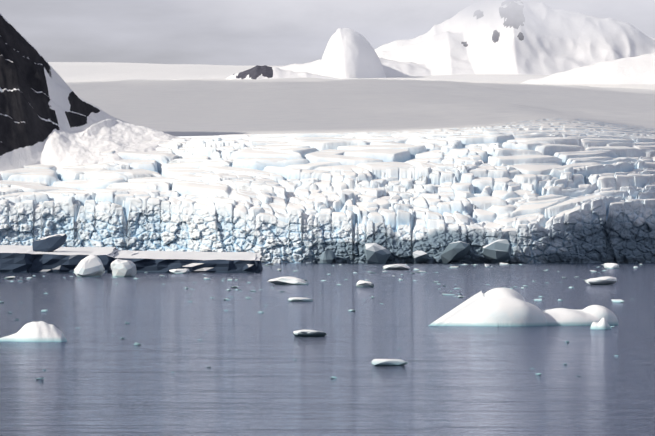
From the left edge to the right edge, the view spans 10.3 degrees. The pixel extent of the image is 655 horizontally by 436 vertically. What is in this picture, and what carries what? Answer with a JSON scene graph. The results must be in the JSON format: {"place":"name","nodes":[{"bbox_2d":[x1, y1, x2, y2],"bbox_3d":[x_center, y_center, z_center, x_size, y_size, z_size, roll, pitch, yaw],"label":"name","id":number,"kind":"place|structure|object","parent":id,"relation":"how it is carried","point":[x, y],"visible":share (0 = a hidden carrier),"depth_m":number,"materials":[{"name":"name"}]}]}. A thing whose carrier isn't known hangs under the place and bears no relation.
{"place":"outdoors","nodes":[
{"label":"outdoors","id":0,"kind":"place"},
{"bbox_2d":[0,13,190,179],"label":"mountain rock","id":1,"kind":"object","parent":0,"point":[48,116],"visible":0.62,"depth_m":2399.66,"materials":[{"name":"black stone"}]},
{"bbox_2d":[0,263,654,435],"bbox_3d":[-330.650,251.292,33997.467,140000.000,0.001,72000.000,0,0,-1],"label":"sea","id":2,"kind":"structure","parent":0,"point":[237,369],"depth_m":386.82,"materials":[{"name":"liquid"}]},
{"bbox_2d":[0,321,66,341],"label":"iceberg","id":3,"kind":"object","parent":2,"relation":"on","point":[40,331],"visible":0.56,"depth_m":445.86,"materials":[{"name":"white ice"}]},
{"bbox_2d":[74,255,104,276],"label":"bergy bit","id":4,"kind":"object","parent":2,"relation":"on","point":[90,266],"visible":0.77,"depth_m":1314.04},
{"bbox_2d":[111,259,136,276],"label":"bergy bit","id":5,"kind":"object","parent":2,"relation":"on","point":[123,268],"visible":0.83,"depth_m":1314.08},
{"bbox_2d":[0,245,262,271],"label":"ice slab","id":6,"kind":"structure","parent":2,"relation":"on","point":[20,258],"depth_m":1521.18,"materials":[{"name":"white ice"}]},
{"bbox_2d":[32,234,66,251],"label":"ice slab","id":7,"kind":"structure","parent":6,"relation":"on","point":[51,243],"depth_m":1537.38,"materials":[{"name":"ice"}]},
{"bbox_2d":[169,268,188,273],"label":"ice floe","id":8,"kind":"object","parent":2,"relation":"on","point":[180,271],"visible":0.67,"depth_m":1458.98,"materials":[{"name":"white ice"}]},
{"bbox_2d":[267,276,308,284],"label":"ice floe","id":9,"kind":"object","parent":2,"relation":"on","point":[288,280],"visible":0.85,"depth_m":1067.32,"materials":[{"name":"white ice"}]},
{"bbox_2d":[288,297,312,300],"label":"ice floe","id":10,"kind":"object","parent":2,"relation":"on","point":[298,299],"visible":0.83,"depth_m":755.39,"materials":[{"name":"white ice"}]},
{"bbox_2d":[293,329,326,335],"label":"ice floe","id":11,"kind":"object","parent":2,"relation":"on","point":[304,332],"visible":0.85,"depth_m":469.90,"materials":[{"name":"white ice"}]},
{"bbox_2d":[0,263,641,378],"bbox_3d":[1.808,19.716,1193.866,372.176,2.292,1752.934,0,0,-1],"label":"brash ice","id":12,"kind":"structure","parent":2,"relation":"on","point":[486,265],"depth_m":1109.15,"materials":[{"name":"white ice"}]},
{"bbox_2d":[320,250,334,262],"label":"ice block","id":13,"kind":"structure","parent":2,"relation":"on","point":[327,256],"depth_m":2213.87,"materials":[{"name":"grey ice"}]},
{"bbox_2d":[356,280,373,286],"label":"bergy bit","id":14,"kind":"object","parent":2,"relation":"on","point":[361,283],"visible":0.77,"depth_m":1002.50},
{"bbox_2d":[363,243,390,262],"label":"ice block","id":15,"kind":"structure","parent":2,"relation":"on","point":[376,253],"depth_m":2197.92,"materials":[{"name":"white ice"}]},
{"bbox_2d":[371,359,407,365],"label":"ice floe","id":16,"kind":"object","parent":2,"relation":"on","point":[387,362],"visible":0.81,"depth_m":357.53,"materials":[{"name":"white ice"}]},
{"bbox_2d":[383,264,409,269],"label":"ice floe","id":17,"kind":"object","parent":2,"relation":"on","point":[396,267],"visible":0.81,"depth_m":1673.32,"materials":[{"name":"white ice"}]},
{"bbox_2d":[413,250,427,262],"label":"ice block","id":18,"kind":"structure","parent":2,"relation":"on","point":[420,256],"depth_m":2198.12,"materials":[{"name":"white ice"}]},
{"bbox_2d":[441,241,469,262],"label":"ice block","id":19,"kind":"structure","parent":2,"relation":"on","point":[454,251],"depth_m":2187.55,"materials":[{"name":"grey ice"}]},
{"bbox_2d":[483,239,511,261],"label":"ice block","id":20,"kind":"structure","parent":2,"relation":"on","point":[498,250],"depth_m":2187.43,"materials":[{"name":"grey ice"}]},
{"bbox_2d":[428,288,617,325],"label":"iceberg","id":21,"kind":"object","parent":2,"relation":"on","point":[501,307],"visible":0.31,"depth_m":531.62,"materials":[{"name":"white ice"}]},
{"bbox_2d":[584,276,616,284],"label":"ice floe","id":22,"kind":"object","parent":2,"relation":"on","point":[607,280],"visible":0.94,"depth_m":1054.86,"materials":[{"name":"white ice"}]},
{"bbox_2d":[590,318,610,328],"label":"small iceberg","id":23,"kind":"object","parent":2,"relation":"in","point":[602,323],"visible":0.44,"depth_m":509.91,"materials":[{"name":"white ice"}]},
{"bbox_2d":[604,263,619,268],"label":"ice floe","id":24,"kind":"object","parent":2,"relation":"on","point":[611,266],"visible":0.83,"depth_m":1750.75,"materials":[{"name":"white ice"}]},
{"bbox_2d":[0,116,654,262],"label":"glacier front","id":25,"kind":"object","parent":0,"point":[556,189],"visible":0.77,"depth_m":2276.41,"materials":[{"name":"white ice"}]},
{"bbox_2d":[0,0,654,65],"label":"sky","id":26,"kind":"structure","parent":0,"point":[122,31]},
{"bbox_2d":[48,62,654,129],"bbox_3d":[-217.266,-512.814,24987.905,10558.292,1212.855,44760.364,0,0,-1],"label":"snow plateau","id":27,"kind":"structure","parent":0,"point":[180,96],"depth_m":4572.05,"materials":[{"name":"white snow"}]},
{"bbox_2d":[209,0,654,35],"bbox_3d":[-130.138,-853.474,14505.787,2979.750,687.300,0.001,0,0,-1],"label":"cloud","id":28,"kind":"structure","parent":0,"point":[443,17],"depth_m":14511.40,"materials":[{"name":"white"}]},
{"bbox_2d":[226,26,654,83],"bbox_3d":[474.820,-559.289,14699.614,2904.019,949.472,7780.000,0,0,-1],"label":"mountain rock","id":29,"kind":"object","parent":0,"point":[621,57],"visible":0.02,"depth_m":15997.54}
]}

